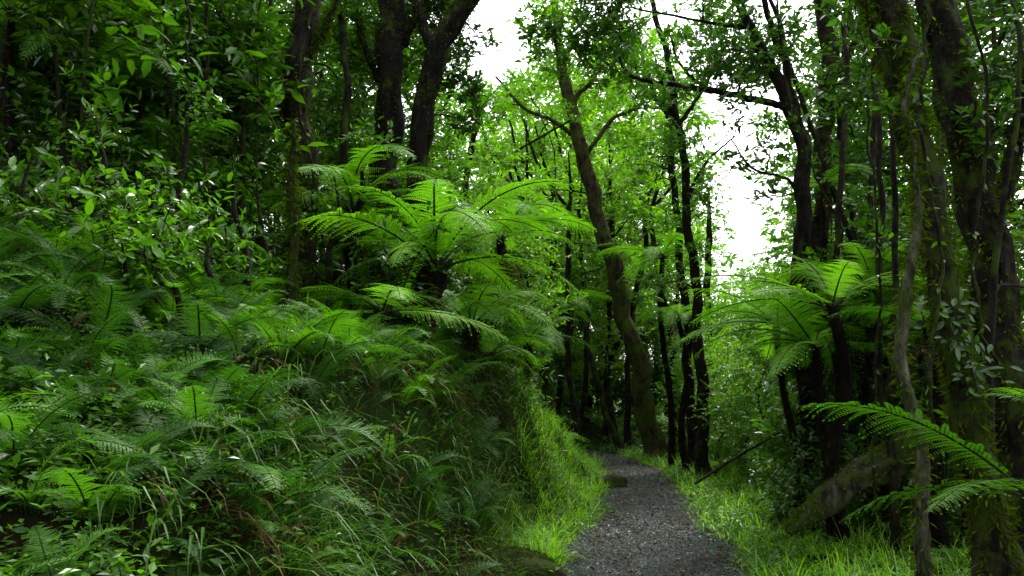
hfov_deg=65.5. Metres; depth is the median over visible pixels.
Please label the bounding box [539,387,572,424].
shrub
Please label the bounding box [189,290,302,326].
fern
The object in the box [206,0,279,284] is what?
tree
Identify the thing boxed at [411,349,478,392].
fern
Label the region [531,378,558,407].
shrub
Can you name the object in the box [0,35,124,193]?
sapling
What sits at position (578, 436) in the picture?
fern
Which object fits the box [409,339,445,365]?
fern
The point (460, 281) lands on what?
shrub
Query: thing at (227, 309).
fern
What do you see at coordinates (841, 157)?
tree
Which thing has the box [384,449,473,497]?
fern
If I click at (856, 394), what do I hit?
sapling
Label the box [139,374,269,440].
fern
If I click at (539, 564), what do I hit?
rock
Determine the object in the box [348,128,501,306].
tree
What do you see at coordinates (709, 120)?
tree
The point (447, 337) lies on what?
fern
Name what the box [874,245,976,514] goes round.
sapling
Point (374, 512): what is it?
fern
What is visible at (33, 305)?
fern
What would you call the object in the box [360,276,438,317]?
shrub
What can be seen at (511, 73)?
tree
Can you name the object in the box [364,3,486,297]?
tree
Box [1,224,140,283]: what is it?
fern
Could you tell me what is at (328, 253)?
tree
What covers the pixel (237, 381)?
fern
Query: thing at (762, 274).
sapling
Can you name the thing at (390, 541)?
fern
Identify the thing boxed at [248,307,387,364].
fern
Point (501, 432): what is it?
fern
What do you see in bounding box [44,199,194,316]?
tree
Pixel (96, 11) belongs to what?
sapling
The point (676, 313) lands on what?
tree fern
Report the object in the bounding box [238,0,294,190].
tree
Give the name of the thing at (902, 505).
fern
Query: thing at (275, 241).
shrub
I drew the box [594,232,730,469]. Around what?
tree fern
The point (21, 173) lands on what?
tree fern
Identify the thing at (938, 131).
tree
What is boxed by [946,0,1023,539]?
tree
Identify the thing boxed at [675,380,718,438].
shrub
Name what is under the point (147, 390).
fern
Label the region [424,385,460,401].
fern
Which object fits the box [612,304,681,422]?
tree
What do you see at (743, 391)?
tree
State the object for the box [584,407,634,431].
fern
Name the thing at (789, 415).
tree fern
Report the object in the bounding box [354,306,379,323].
fern
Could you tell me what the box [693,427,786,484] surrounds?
fallen branch
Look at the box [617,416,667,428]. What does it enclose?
fern
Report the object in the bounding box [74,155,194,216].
shrub
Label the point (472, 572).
fern
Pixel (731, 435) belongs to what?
shrub
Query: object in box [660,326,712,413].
tree
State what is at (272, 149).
tree fern
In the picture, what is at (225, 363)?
fern
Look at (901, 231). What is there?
sapling
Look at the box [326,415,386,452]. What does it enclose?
fern
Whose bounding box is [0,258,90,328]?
fern
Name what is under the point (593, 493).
grass
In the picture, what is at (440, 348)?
fern
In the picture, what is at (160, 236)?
tree
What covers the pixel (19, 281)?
fern
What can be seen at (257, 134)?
vine
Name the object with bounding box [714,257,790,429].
tree
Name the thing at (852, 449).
shrub
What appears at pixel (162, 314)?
fern
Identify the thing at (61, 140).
tree
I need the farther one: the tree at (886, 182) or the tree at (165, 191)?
the tree at (886, 182)
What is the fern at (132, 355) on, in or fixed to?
on the ground at (592, 433)
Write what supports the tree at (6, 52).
on the ground at (592, 433)
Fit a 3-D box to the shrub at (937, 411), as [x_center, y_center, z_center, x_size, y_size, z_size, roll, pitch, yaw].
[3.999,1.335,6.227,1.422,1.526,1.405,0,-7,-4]
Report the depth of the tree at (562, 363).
20.87 m
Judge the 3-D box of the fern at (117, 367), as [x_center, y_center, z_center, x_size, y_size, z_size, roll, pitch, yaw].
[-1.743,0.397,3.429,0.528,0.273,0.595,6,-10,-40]
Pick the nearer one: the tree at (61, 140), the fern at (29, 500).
the fern at (29, 500)
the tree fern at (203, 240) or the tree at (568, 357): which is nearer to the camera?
the tree fern at (203, 240)
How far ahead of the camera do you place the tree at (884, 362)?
9.33 m
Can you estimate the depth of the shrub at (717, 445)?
12.79 m
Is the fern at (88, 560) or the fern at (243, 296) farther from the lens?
the fern at (243, 296)
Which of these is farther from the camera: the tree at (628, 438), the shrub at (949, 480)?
the tree at (628, 438)
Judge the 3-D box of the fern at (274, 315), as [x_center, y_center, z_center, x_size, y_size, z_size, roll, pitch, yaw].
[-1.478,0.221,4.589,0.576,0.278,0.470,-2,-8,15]
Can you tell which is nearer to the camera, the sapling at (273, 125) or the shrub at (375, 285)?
the shrub at (375, 285)
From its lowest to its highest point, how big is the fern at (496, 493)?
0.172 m
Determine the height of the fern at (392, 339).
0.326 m
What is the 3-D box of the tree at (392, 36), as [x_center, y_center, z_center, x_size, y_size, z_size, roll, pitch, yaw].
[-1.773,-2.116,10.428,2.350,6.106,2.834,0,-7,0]
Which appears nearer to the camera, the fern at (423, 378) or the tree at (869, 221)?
the fern at (423, 378)
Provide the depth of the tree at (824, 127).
10.27 m
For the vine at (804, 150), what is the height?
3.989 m
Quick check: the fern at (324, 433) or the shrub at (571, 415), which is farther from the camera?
the shrub at (571, 415)
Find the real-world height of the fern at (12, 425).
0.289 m
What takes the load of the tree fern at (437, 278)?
on the ground at (592, 433)
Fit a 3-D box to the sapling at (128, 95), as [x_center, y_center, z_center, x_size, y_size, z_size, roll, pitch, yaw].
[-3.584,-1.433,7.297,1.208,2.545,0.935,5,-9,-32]
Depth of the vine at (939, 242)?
4.92 m
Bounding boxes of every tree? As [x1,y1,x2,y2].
[0,0,176,214]
[0,3,101,233]
[0,152,91,264]
[11,60,126,236]
[34,95,119,271]
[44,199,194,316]
[83,2,136,216]
[94,156,213,248]
[98,0,190,204]
[98,0,232,175]
[112,0,219,215]
[116,212,202,334]
[118,0,283,160]
[124,0,287,283]
[146,65,230,281]
[153,0,278,251]
[161,0,380,305]
[164,3,203,237]
[172,3,293,160]
[175,179,267,311]
[184,160,276,314]
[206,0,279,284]
[209,1,370,255]
[225,153,297,303]
[230,0,285,274]
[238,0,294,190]
[239,82,306,320]
[258,2,354,281]
[263,0,420,286]
[269,0,488,259]
[279,0,469,249]
[288,130,433,305]
[298,176,355,310]
[311,0,369,300]
[316,141,459,305]
[318,0,467,310]
[340,116,399,315]
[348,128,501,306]
[348,148,467,275]
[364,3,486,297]
[395,0,503,308]
[399,66,530,311]
[412,95,538,291]
[440,133,550,331]
[448,214,569,391]
[451,121,588,416]
[454,212,557,367]
[455,77,592,387]
[457,177,577,383]
[466,0,700,460]
[470,88,603,323]
[478,46,629,389]
[481,123,562,345]
[484,115,629,424]
[486,119,570,386]
[496,120,609,422]
[504,36,706,408]
[509,0,832,511]
[515,41,679,414]
[519,119,618,453]
[523,287,596,422]
[524,228,612,435]
[531,310,581,416]
[535,173,638,422]
[538,122,666,404]
[549,235,629,452]
[552,124,640,450]
[557,111,697,434]
[568,86,729,418]
[571,120,651,444]
[575,289,653,421]
[576,55,725,348]
[576,276,657,423]
[594,41,709,466]
[596,154,681,445]
[597,0,735,477]
[607,125,724,435]
[608,129,722,422]
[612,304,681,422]
[615,132,738,416]
[616,311,669,412]
[649,287,716,401]
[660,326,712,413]
[665,288,732,354]
[676,293,749,385]
[678,332,748,460]
[701,278,745,345]
[703,193,714,436]
[703,290,767,428]
[711,315,762,386]
[713,256,777,352]
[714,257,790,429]
[719,358,761,444]
[732,282,783,358]
[734,157,956,463]
[736,256,790,354]
[737,0,998,370]
[742,0,875,412]
[742,105,889,282]
[752,5,930,292]
[753,343,832,468]
[761,239,903,395]
[769,171,922,401]
[777,37,950,235]
[785,348,855,401]
[790,0,900,483]
[793,0,1023,575]
[797,0,1023,366]
[807,0,869,471]
[809,0,1023,344]
[814,4,1023,241]
[824,335,903,498]
[826,203,1023,501]
[835,12,910,524]
[836,7,890,298]
[839,12,928,504]
[850,293,932,501]
[851,22,940,575]
[862,50,932,563]
[864,0,1023,329]
[867,179,1023,327]
[908,0,1023,552]
[913,0,997,415]
[916,133,1023,359]
[944,0,1023,457]
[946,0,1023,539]
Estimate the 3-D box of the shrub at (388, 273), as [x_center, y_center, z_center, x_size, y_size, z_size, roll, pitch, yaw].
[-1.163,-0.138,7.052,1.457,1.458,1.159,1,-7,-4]
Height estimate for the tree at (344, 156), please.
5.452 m
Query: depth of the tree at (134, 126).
8.39 m
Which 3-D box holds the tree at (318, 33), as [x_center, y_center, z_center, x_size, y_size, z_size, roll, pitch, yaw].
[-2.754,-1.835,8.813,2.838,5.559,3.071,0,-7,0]
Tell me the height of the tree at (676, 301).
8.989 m
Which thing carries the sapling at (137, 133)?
on the ground at (592, 433)
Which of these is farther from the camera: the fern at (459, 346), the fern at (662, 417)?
the fern at (662, 417)
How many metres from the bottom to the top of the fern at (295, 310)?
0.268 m
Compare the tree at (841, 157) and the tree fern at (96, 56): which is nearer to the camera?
the tree fern at (96, 56)
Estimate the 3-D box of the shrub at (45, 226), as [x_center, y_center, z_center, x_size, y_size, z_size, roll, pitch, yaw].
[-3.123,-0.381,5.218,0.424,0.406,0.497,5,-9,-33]
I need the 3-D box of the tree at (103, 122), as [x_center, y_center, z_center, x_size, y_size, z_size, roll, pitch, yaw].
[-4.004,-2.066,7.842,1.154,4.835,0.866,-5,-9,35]
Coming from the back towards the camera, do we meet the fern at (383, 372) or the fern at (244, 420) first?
the fern at (383, 372)
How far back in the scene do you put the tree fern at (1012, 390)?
4.75 m
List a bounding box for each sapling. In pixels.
[0,0,129,234]
[0,0,130,172]
[0,0,149,226]
[0,1,135,152]
[0,3,71,218]
[0,6,177,216]
[0,10,87,155]
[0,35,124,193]
[15,0,172,149]
[17,1,159,154]
[19,1,160,174]
[20,0,180,175]
[52,0,219,212]
[52,22,178,187]
[54,0,212,170]
[70,0,267,188]
[95,102,135,203]
[96,1,177,172]
[97,16,244,253]
[99,0,251,216]
[104,0,314,215]
[106,0,284,188]
[107,43,179,188]
[108,14,240,193]
[120,0,327,229]
[126,12,236,201]
[134,0,255,144]
[156,3,282,214]
[188,0,334,271]
[203,129,272,255]
[216,2,334,271]
[233,120,286,250]
[264,49,405,279]
[270,163,316,275]
[279,101,374,280]
[344,129,453,294]
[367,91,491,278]
[758,273,849,408]
[772,238,898,426]
[780,284,887,448]
[786,246,904,497]
[788,246,916,456]
[790,257,889,413]
[806,295,900,500]
[851,199,966,424]
[865,328,951,524]
[873,299,928,424]
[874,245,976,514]
[898,236,969,393]
[899,191,1023,413]
[910,371,972,517]
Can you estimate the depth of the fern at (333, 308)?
6.37 m
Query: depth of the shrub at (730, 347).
17.23 m
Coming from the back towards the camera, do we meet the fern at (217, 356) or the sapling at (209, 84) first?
the sapling at (209, 84)
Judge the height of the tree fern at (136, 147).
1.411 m
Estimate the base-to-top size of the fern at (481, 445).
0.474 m
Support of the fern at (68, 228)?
on the ground at (592, 433)
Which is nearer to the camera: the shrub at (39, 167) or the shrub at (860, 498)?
the shrub at (39, 167)
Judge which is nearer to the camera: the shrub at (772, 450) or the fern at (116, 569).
the fern at (116, 569)
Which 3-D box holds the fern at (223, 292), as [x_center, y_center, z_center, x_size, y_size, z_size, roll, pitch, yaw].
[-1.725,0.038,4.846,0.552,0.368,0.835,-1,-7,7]
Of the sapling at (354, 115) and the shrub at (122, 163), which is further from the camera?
the sapling at (354, 115)
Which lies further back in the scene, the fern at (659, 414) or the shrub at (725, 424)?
the fern at (659, 414)
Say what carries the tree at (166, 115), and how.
on the ground at (592, 433)
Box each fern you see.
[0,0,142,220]
[0,27,180,211]
[0,200,66,241]
[0,219,114,267]
[0,232,103,297]
[0,236,147,316]
[0,252,84,282]
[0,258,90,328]
[0,261,159,309]
[0,268,90,303]
[0,272,199,354]
[0,289,68,323]
[0,293,52,343]
[0,296,55,348]
[0,307,161,374]
[0,319,60,379]
[0,325,87,353]
[0,340,122,403]
[0,344,138,403]
[0,356,87,423]
[0,385,152,461]
[0,390,124,477]
[0,410,220,474]
[0,434,99,513]
[0,491,57,516]
[0,523,129,575]
[1,164,127,226]
[1,214,124,253]
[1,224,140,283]
[1,375,38,395]
[1,536,133,575]
[3,227,47,257]
[3,423,138,472]
[3,552,59,575]
[4,242,92,258]
[7,456,182,526]
[14,557,81,575]
[41,375,122,426]
[41,454,162,486]
[42,211,152,285]
[45,238,198,275]
[58,118,257,221]
[62,347,172,396]
[64,367,216,430]
[68,405,266,472]
[71,457,232,558]
[73,281,170,330]
[74,324,190,383]
[80,246,198,302]
[82,297,227,366]
[82,344,240,405]
[85,272,156,301]
[86,403,179,431]
[87,430,298,487]
[90,548,150,575]
[92,303,185,329]
[110,264,150,278]
[114,242,219,281]
[119,271,249,295]
[119,427,292,491]
[125,278,237,322]
[125,298,285,350]
[130,263,254,312]
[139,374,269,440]
[140,282,229,303]
[141,559,225,575]
[150,338,247,386]
[157,365,258,394]
[162,295,265,333]
[164,266,274,316]
[175,269,251,296]
[178,264,230,288]
[178,361,328,405]
[180,220,270,285]
[180,309,305,365]
[180,368,316,416]
[187,288,283,302]
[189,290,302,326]
[193,390,388,455]
[198,559,290,575]
[203,469,374,539]
[215,123,327,267]
[222,408,286,441]
[223,144,442,309]
[227,275,296,302]
[230,310,373,366]
[237,305,306,346]
[246,302,348,335]
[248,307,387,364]
[252,284,283,303]
[252,308,322,330]
[253,284,340,307]
[253,291,303,322]
[258,446,376,534]
[259,318,356,343]
[267,288,331,318]
[268,285,334,313]
[268,534,370,575]
[269,414,347,453]
[276,328,287,346]
[278,419,335,448]
[280,298,405,367]
[281,303,313,318]
[282,341,375,400]
[289,178,591,347]
[296,282,511,342]
[297,484,388,548]
[303,292,356,318]
[303,292,368,316]
[309,456,368,483]
[313,310,411,357]
[321,301,358,321]
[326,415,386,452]
[326,534,366,574]
[332,494,390,529]
[342,309,394,335]
[345,350,425,386]
[347,434,436,476]
[353,321,446,357]
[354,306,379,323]
[354,559,377,575]
[356,327,403,353]
[358,325,439,363]
[361,318,418,339]
[369,510,446,572]
[381,383,436,409]
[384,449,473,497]
[394,283,558,393]
[400,324,466,342]
[401,355,457,395]
[404,326,461,356]
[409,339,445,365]
[410,329,457,355]
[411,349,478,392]
[420,478,479,526]
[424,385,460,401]
[427,373,508,414]
[428,198,596,356]
[434,356,503,389]
[435,74,532,303]
[435,319,458,358]
[436,315,558,396]
[436,324,461,355]
[438,342,486,353]
[441,351,482,372]
[441,479,491,529]
[448,556,502,575]
[450,350,477,365]
[452,488,507,528]
[454,348,496,373]
[457,418,508,451]
[461,416,518,459]
[466,479,527,530]
[470,380,502,401]
[475,487,514,499]
[476,482,516,522]
[483,431,515,447]
[492,316,600,404]
[512,277,611,412]
[555,417,576,446]
[567,432,589,442]
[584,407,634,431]
[592,406,634,424]
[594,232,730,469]
[596,418,637,439]
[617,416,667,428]
[619,402,667,426]
[634,304,720,471]
[656,415,685,432]
[667,283,889,515]
[677,250,926,547]
[677,451,718,465]
[693,294,914,544]
[752,242,959,516]
[754,163,872,445]
[796,401,1023,530]
[800,520,825,532]
[801,498,909,530]
[827,297,1023,554]
[864,479,956,521]
[894,549,945,569]
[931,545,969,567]
[969,387,1023,401]
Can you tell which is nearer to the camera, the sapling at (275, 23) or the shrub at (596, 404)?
the sapling at (275, 23)
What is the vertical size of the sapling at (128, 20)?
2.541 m
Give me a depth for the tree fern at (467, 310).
7.71 m
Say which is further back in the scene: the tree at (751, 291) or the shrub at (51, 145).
the tree at (751, 291)
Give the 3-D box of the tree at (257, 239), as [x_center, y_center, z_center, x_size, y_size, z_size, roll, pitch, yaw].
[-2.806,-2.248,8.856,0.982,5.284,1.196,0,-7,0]
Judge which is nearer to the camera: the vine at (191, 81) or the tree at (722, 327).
the vine at (191, 81)
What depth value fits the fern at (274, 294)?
7.02 m
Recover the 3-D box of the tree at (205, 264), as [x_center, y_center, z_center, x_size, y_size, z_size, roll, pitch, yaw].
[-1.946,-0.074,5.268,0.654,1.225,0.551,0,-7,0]
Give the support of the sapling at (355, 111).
on the ground at (592, 433)
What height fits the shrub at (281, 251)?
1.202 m
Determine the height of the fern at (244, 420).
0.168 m
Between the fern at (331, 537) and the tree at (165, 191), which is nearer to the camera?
the fern at (331, 537)
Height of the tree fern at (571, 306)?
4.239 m
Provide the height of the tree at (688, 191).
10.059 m
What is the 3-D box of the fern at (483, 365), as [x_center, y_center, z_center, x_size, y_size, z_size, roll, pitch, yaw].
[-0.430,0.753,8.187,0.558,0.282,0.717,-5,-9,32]
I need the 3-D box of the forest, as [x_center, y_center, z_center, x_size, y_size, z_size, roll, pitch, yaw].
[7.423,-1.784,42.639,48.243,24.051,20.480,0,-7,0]
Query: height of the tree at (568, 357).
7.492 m
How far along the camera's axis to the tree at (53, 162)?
5.03 m
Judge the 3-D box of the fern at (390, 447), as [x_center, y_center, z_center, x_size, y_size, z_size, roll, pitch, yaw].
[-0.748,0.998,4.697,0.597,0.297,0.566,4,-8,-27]
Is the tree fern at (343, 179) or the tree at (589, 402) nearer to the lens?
the tree fern at (343, 179)
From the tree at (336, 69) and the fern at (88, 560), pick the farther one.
the tree at (336, 69)
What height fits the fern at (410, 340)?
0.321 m
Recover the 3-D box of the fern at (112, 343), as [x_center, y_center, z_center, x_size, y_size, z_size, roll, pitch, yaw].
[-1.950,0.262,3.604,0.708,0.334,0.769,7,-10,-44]
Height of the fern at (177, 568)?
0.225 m
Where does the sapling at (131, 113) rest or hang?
on the ground at (592, 433)
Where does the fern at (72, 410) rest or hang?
on the ground at (592, 433)
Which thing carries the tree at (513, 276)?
on the ground at (592, 433)
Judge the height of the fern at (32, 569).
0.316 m
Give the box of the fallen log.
[780,392,985,537]
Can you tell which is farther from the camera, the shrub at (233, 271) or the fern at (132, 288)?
the shrub at (233, 271)
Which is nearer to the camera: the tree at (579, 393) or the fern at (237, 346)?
the fern at (237, 346)
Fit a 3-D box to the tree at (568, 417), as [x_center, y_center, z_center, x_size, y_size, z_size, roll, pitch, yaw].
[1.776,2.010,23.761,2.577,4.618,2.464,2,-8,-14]
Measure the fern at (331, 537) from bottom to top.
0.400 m
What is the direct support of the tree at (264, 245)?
on the ground at (592, 433)
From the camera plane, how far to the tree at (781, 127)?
18.84 m
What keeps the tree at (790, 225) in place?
on the ground at (592, 433)
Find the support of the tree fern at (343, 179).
on the ground at (592, 433)
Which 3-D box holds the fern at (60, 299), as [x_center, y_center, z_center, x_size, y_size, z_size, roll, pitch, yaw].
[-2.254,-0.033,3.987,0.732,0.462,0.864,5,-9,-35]
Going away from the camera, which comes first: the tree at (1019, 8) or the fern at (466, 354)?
the fern at (466, 354)
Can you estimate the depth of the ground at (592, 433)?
4.57 m
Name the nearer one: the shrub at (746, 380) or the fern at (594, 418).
the shrub at (746, 380)
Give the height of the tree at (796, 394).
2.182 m
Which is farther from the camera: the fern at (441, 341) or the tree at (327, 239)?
the tree at (327, 239)
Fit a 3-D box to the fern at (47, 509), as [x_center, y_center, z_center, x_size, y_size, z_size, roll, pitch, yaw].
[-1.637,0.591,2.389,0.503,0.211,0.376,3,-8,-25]
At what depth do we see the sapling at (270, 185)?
9.23 m
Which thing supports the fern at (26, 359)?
on the ground at (592, 433)
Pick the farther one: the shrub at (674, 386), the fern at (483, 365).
the shrub at (674, 386)
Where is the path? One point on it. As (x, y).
(658, 555)
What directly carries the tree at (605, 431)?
on the ground at (592, 433)
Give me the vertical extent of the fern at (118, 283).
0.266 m
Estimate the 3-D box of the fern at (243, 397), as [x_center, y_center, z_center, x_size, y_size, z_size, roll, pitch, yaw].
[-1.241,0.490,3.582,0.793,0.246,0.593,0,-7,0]
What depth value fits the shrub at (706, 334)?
17.52 m
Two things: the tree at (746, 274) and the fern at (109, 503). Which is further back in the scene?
the tree at (746, 274)
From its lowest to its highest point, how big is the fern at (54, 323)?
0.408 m
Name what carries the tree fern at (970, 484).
on the ground at (592, 433)
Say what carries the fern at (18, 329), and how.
on the ground at (592, 433)
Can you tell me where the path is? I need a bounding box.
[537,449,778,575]
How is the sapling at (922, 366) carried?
on the ground at (592, 433)
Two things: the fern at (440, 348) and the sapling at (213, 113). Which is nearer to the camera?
the fern at (440, 348)
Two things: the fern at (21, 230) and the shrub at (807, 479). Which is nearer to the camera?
the fern at (21, 230)
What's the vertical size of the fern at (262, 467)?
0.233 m
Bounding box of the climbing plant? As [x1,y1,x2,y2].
[916,287,1022,396]
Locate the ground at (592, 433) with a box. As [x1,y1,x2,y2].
[0,207,970,575]
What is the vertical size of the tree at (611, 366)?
8.579 m
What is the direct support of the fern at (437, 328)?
on the ground at (592, 433)
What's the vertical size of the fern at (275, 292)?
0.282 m
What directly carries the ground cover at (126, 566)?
on the ground at (592, 433)
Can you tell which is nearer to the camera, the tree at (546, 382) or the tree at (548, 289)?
the tree at (548, 289)
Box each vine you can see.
[184,0,213,219]
[246,50,261,262]
[294,0,316,300]
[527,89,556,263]
[776,0,852,320]
[860,22,884,511]
[914,0,951,510]
[961,0,1002,377]
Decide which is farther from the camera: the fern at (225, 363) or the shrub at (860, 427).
the shrub at (860, 427)
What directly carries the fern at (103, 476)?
on the ground at (592, 433)
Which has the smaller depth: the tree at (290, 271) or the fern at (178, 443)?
the fern at (178, 443)
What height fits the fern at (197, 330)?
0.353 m
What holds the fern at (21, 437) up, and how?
on the ground at (592, 433)
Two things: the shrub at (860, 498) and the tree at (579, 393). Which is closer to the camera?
the shrub at (860, 498)
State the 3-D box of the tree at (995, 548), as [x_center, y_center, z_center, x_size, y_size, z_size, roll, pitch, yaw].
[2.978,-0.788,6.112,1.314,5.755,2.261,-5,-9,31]
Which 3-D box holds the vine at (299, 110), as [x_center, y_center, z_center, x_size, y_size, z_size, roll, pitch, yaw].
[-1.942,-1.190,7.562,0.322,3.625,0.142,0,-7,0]
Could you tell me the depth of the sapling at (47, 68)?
6.29 m
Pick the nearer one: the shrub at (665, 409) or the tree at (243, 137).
the tree at (243, 137)
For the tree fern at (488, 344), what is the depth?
8.61 m
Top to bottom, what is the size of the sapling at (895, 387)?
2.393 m
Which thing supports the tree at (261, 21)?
on the ground at (592, 433)
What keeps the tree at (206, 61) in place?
on the ground at (592, 433)
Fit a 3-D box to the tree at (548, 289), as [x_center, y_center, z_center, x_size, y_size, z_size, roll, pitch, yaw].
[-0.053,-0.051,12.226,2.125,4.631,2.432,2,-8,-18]
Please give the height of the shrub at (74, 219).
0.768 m
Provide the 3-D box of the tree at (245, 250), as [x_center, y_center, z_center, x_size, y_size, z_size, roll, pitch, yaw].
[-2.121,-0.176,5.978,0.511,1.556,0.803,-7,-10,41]
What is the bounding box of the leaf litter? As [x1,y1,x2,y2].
[0,235,790,575]
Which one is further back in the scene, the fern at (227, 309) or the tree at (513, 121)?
the tree at (513, 121)
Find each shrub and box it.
[0,111,108,211]
[0,133,78,226]
[0,140,90,216]
[1,204,65,250]
[27,188,195,277]
[39,89,204,242]
[53,203,114,239]
[69,140,235,309]
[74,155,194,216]
[92,147,242,271]
[125,110,269,238]
[176,245,205,284]
[186,155,268,261]
[187,196,289,285]
[191,236,244,285]
[218,240,252,286]
[259,213,288,284]
[259,236,345,292]
[302,191,462,332]
[317,256,363,294]
[322,274,365,305]
[348,267,394,316]
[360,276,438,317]
[436,274,514,356]
[441,245,496,332]
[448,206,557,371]
[515,333,561,400]
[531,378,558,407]
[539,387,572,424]
[551,369,588,420]
[553,327,616,420]
[564,354,624,421]
[592,357,664,421]
[650,356,695,420]
[652,365,715,442]
[670,355,749,432]
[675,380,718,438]
[676,321,763,433]
[688,339,764,474]
[689,358,771,469]
[692,336,773,434]
[698,340,781,480]
[710,307,797,481]
[718,360,792,437]
[723,318,797,419]
[739,426,791,482]
[742,376,856,485]
[742,444,814,525]
[748,418,847,534]
[750,375,853,487]
[751,387,875,489]
[774,460,820,482]
[780,407,885,524]
[798,393,938,524]
[827,386,956,505]
[845,395,933,502]
[911,450,961,514]
[933,383,996,454]
[938,454,959,514]
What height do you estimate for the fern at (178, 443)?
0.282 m
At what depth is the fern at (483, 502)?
5.99 m
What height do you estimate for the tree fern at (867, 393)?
2.915 m
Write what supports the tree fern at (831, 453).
on the ground at (592, 433)
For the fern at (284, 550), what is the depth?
3.06 m
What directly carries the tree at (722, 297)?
on the ground at (592, 433)
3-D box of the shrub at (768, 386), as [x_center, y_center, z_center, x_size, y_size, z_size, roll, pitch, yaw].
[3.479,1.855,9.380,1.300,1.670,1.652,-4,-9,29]
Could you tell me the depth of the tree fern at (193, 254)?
5.70 m
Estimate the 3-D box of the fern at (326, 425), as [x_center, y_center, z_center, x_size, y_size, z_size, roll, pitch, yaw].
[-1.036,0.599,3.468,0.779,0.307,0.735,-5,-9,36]
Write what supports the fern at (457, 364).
on the ground at (592, 433)
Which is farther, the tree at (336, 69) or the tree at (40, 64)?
the tree at (336, 69)
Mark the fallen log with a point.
(844, 487)
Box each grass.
[482,364,986,575]
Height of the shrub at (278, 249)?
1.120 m
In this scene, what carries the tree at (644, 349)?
on the ground at (592, 433)
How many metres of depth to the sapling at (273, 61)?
7.37 m
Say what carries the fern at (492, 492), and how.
on the ground at (592, 433)
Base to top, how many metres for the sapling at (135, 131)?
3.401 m
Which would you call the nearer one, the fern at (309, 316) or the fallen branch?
the fern at (309, 316)
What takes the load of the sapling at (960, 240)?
on the ground at (592, 433)
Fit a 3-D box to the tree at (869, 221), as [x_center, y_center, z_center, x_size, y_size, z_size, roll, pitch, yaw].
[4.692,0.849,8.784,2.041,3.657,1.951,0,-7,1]
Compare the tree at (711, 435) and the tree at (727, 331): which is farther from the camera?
the tree at (727, 331)
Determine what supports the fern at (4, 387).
on the ground at (592, 433)
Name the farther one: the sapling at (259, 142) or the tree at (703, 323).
the tree at (703, 323)
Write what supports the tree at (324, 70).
on the ground at (592, 433)
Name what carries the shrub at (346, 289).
on the ground at (592, 433)
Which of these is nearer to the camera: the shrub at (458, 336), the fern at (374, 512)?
the fern at (374, 512)
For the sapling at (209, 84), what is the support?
on the ground at (592, 433)
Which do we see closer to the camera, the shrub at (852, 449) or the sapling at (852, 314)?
the shrub at (852, 449)
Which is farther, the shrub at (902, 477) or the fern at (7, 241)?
the shrub at (902, 477)
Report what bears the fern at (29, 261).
on the ground at (592, 433)
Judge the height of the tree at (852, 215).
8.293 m
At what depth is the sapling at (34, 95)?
6.46 m
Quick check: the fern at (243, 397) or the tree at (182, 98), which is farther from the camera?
the tree at (182, 98)
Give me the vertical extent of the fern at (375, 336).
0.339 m
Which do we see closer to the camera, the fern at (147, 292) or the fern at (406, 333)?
the fern at (147, 292)
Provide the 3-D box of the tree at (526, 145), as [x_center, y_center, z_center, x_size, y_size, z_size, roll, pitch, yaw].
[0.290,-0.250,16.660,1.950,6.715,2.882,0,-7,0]
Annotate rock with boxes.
[486,544,566,575]
[592,474,627,487]
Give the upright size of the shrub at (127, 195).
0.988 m
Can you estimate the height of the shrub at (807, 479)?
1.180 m
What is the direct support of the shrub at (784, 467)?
on the ground at (592, 433)
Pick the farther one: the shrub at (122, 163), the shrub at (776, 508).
the shrub at (776, 508)
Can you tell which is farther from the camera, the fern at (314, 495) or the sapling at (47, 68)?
the sapling at (47, 68)
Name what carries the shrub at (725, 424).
on the ground at (592, 433)
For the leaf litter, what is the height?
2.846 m
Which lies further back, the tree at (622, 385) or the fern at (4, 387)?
the tree at (622, 385)
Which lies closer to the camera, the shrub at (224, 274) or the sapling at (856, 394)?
the shrub at (224, 274)
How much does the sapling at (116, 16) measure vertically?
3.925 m
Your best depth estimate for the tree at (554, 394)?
22.64 m
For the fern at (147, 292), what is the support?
on the ground at (592, 433)
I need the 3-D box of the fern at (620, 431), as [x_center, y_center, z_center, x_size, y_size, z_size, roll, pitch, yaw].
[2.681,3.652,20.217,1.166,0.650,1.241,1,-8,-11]
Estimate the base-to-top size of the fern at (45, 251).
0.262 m
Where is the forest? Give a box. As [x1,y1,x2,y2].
[262,67,1023,416]
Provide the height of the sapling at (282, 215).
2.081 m
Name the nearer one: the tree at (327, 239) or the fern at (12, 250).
the fern at (12, 250)
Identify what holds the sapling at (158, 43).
on the ground at (592, 433)
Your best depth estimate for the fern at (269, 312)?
5.13 m
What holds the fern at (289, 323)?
on the ground at (592, 433)
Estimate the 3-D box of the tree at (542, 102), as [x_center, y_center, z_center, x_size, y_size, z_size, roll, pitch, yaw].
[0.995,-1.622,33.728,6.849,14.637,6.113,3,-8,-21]
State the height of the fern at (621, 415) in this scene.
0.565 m
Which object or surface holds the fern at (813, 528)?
on the ground at (592, 433)
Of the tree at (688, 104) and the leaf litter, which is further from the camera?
the tree at (688, 104)
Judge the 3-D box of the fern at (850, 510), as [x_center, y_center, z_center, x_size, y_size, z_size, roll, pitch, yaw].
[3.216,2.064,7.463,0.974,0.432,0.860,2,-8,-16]
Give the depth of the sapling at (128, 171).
7.72 m
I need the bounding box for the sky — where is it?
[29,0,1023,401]
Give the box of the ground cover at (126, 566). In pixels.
[0,216,972,575]
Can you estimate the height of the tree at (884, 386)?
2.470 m

